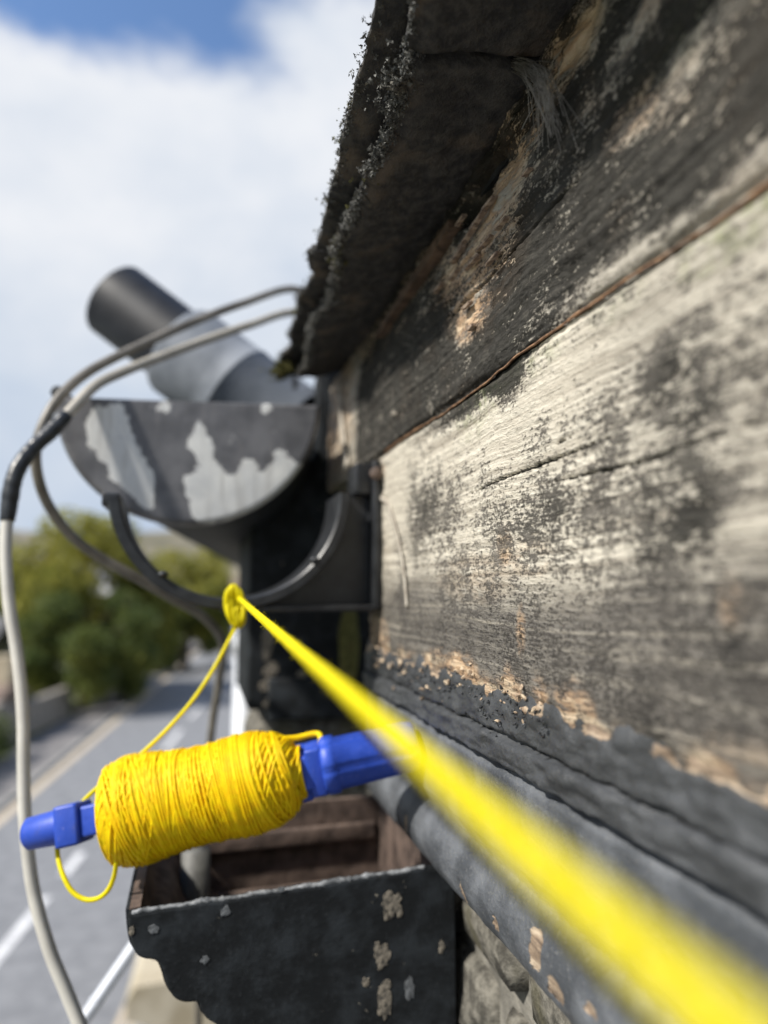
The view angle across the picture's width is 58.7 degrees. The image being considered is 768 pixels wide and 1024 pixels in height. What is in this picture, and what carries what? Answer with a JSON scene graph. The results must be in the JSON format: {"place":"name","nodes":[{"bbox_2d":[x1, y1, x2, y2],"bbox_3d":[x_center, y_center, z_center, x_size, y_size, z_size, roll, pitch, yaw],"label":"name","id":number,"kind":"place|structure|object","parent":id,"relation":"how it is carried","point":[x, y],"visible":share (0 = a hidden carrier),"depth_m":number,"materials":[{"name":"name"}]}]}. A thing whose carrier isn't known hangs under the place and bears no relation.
{"place":"outdoors","nodes":[
{"label":"outdoors","id":0,"kind":"place"},
{"bbox_2d":[0,655,30,706],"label":"house","id":1,"kind":"structure","parent":0,"point":[7,693],"depth_m":28.73,"materials":[{"name":"brown tile"}]},
{"bbox_2d":[0,637,183,758],"bbox_3d":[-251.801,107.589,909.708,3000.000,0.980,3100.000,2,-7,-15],"label":"ground","id":2,"kind":"structure","parent":0,"point":[74,705],"depth_m":35.28,"materials":[{"name":"plant"}]},
{"bbox_2d":[0,712,16,759],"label":"hedge","id":3,"kind":"object","parent":2,"relation":"on","point":[3,748],"visible":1,"depth_m":25.26,"materials":[{"name":"green plant"}]},
{"bbox_2d":[0,614,23,654],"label":"house","id":4,"kind":"structure","parent":2,"relation":"on","point":[4,647],"depth_m":40.53,"materials":[{"name":"grey stone"}]},
{"bbox_2d":[0,686,71,745],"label":"garden wall","id":5,"kind":"structure","parent":2,"relation":"on","point":[48,709],"depth_m":31.17,"materials":[{"name":"stone"}]},
{"bbox_2d":[19,587,162,710],"bbox_3d":[-15.687,7.145,35.775,7.799,6.495,7.379,2,-7,-15],"label":"broadleaf tree","id":6,"kind":"object","parent":2,"relation":"on","point":[93,678],"visible":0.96,"depth_m":35.21,"materials":[{"name":"green plant"}]},
{"bbox_2d":[0,506,186,698],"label":"broadleaf tree","id":7,"kind":"object","parent":2,"relation":"on","point":[33,581],"visible":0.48,"depth_m":38.47,"materials":[{"name":"green plant"}]},
{"bbox_2d":[0,648,197,809],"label":"kerb","id":8,"kind":"structure","parent":2,"relation":"on","point":[13,795],"depth_m":27.00,"materials":[{"name":"concrete"}]},
{"bbox_2d":[89,670,145,704],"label":"garden wall","id":9,"kind":"structure","parent":2,"relation":"on","point":[100,702],"depth_m":38.29,"materials":[{"name":"stone"}]},
{"bbox_2d":[151,637,183,674],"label":"roadside shrub","id":10,"kind":"object","parent":2,"relation":"on","point":[174,660],"visible":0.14,"depth_m":50.64,"materials":[{"name":"green plant"}]},
{"bbox_2d":[125,956,214,1023],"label":"bay cornice","id":11,"kind":"structure","parent":2,"relation":"on","point":[151,998],"depth_m":1.56,"materials":[{"name":"beige stone"}]},
{"bbox_2d":[367,788,570,1023],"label":"house wall","id":12,"kind":"structure","parent":2,"relation":"on","point":[496,983],"depth_m":0.23,"materials":[{"name":"stone"}]},
{"bbox_2d":[126,794,456,1023],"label":"ogee gutter","id":13,"kind":"object","parent":12,"relation":"attached to","point":[337,910],"visible":0.94,"depth_m":0.24,"materials":[{"name":"black metal"}]},
{"bbox_2d":[327,0,767,1023],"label":"fascia board","id":14,"kind":"object","parent":12,"relation":"on","point":[549,400],"visible":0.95,"depth_m":0.15,"materials":[{"name":"grey wood"}]},
{"bbox_2d":[20,722,415,867],"bbox_3d":[-0.058,0.104,0.252,0.144,0.049,0.039,0,-6,-4],"label":"line winder","id":15,"kind":"object","parent":14,"relation":"attached to","point":[146,808],"visible":1,"depth_m":0.24,"materials":[{"name":"yellow fabric"}]},
{"bbox_2d":[101,460,382,611],"bbox_3d":[-0.063,0.010,0.311,0.120,0.069,0.036,2,-7,-15],"label":"gutter bracket","id":16,"kind":"object","parent":14,"relation":"attached to","point":[339,569],"visible":0.95,"depth_m":0.31,"materials":[{"name":"black plastic"}]},
{"bbox_2d":[55,584,767,1023],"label":"string line","id":17,"kind":"object","parent":16,"relation":"attached to","point":[677,980],"visible":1,"depth_m":0.04,"materials":[{"name":"yellow fabric"}]},
{"bbox_2d":[0,639,200,801],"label":"pavement","id":18,"kind":"structure","parent":0,"point":[50,745],"depth_m":28.63,"materials":[{"name":"grey concrete"}]},
{"bbox_2d":[0,626,234,1023],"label":"road","id":19,"kind":"structure","parent":0,"point":[92,941],"depth_m":15.16,"materials":[{"name":"grey asphalt"}]},
{"bbox_2d":[83,943,135,1022],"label":"road marking","id":20,"kind":"object","parent":19,"relation":"on","point":[95,1003],"visible":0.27,"depth_m":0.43,"materials":[{"name":"paint"}]},
{"bbox_2d":[137,548,235,670],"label":"broadleaf tree","id":21,"kind":"object","parent":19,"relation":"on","point":[194,579],"visible":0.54,"depth_m":52.34,"materials":[{"name":"green plant"}]},
{"bbox_2d":[163,574,233,643],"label":"broadleaf tree","id":22,"kind":"object","parent":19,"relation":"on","point":[222,585],"visible":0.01,"depth_m":71.15,"materials":[{"name":"green plant"}]},
{"bbox_2d":[0,530,238,622],"bbox_3d":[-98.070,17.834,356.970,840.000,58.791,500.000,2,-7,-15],"label":"hill","id":23,"kind":"structure","parent":0,"point":[151,542],"depth_m":349.12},
{"bbox_2d":[75,572,126,594],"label":"house","id":24,"kind":"structure","parent":23,"relation":"on","point":[103,588],"depth_m":186.03,"materials":[{"name":"grey stone"}]},
{"bbox_2d":[223,576,238,588],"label":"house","id":25,"kind":"structure","parent":23,"relation":"on","point":[236,582],"depth_m":168.93,"materials":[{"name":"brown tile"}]},
{"bbox_2d":[0,0,374,532],"label":"sky","id":26,"kind":"structure","parent":0,"point":[188,145],"materials":[{"name":"white"}]},
{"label":"neighbour wall","id":27,"kind":"object","parent":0,"visible":0},
{"bbox_2d":[236,372,370,720],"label":"eaves block","id":28,"kind":"structure","parent":27,"relation":"attached to","point":[276,680],"depth_m":0.45,"materials":[{"name":"black wood"}]},
{"bbox_2d":[50,386,318,567],"bbox_3d":[-0.254,0.078,1.312,0.137,0.070,1.962,1,-6,-9],"label":"half round gutter","id":29,"kind":"object","parent":28,"relation":"attached to","point":[220,479],"visible":0.86,"depth_m":0.36,"materials":[{"name":"paint"}]},
{"bbox_2d":[30,285,299,1023],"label":"looped cable","id":30,"kind":"object","parent":29,"relation":"hanging from","point":[58,398],"visible":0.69,"depth_m":0.36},
{"bbox_2d":[86,266,314,404],"bbox_3d":[-0.135,-0.107,0.519,0.181,0.161,0.075,0,-6,4],"label":"pipe stub","id":31,"kind":"object","parent":28,"relation":"on","point":[127,306],"visible":0.74,"depth_m":0.49,"materials":[{"name":"black plastic"}]},
{"bbox_2d":[260,0,576,390],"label":"slate roof","id":32,"kind":"structure","parent":28,"relation":"on","point":[440,87],"depth_m":0.21,"materials":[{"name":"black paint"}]},
{"bbox_2d":[0,308,295,1023],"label":"looped cable","id":33,"kind":"object","parent":32,"relation":"hanging from","point":[54,427],"visible":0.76,"depth_m":0.29,"materials":[{"name":"grey plastic"}]},
{"bbox_2d":[511,56,583,151],"bbox_3d":[0.037,-0.104,0.170,0.007,0.049,0.037,2,-7,-15],"label":"cobweb tuft","id":34,"kind":"object","parent":32,"relation":"attached to","point":[518,66],"visible":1,"depth_m":0.16,"materials":[{"name":"grey"}]},
{"bbox_2d":[243,709,366,798],"bbox_3d":[-0.043,0.193,0.509,0.123,0.102,0.100,2,-7,-15],"label":"stone corbel","id":35,"kind":"object","parent":27,"relation":"attached to","point":[255,720],"visible":0.09,"depth_m":0.47,"materials":[{"name":"grey stone"}]},
{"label":"pavement","id":36,"kind":"structure","parent":0,"visible":0},
{"bbox_2d":[233,628,249,733],"bbox_3d":[-0.599,3.539,2.573,0.080,6.230,0.080,2,-7,-15],"label":"white downpipe","id":37,"kind":"object","parent":36,"relation":"on","point":[240,711],"visible":0.19,"depth_m":2.85,"materials":[{"name":"plastic"}]}
]}

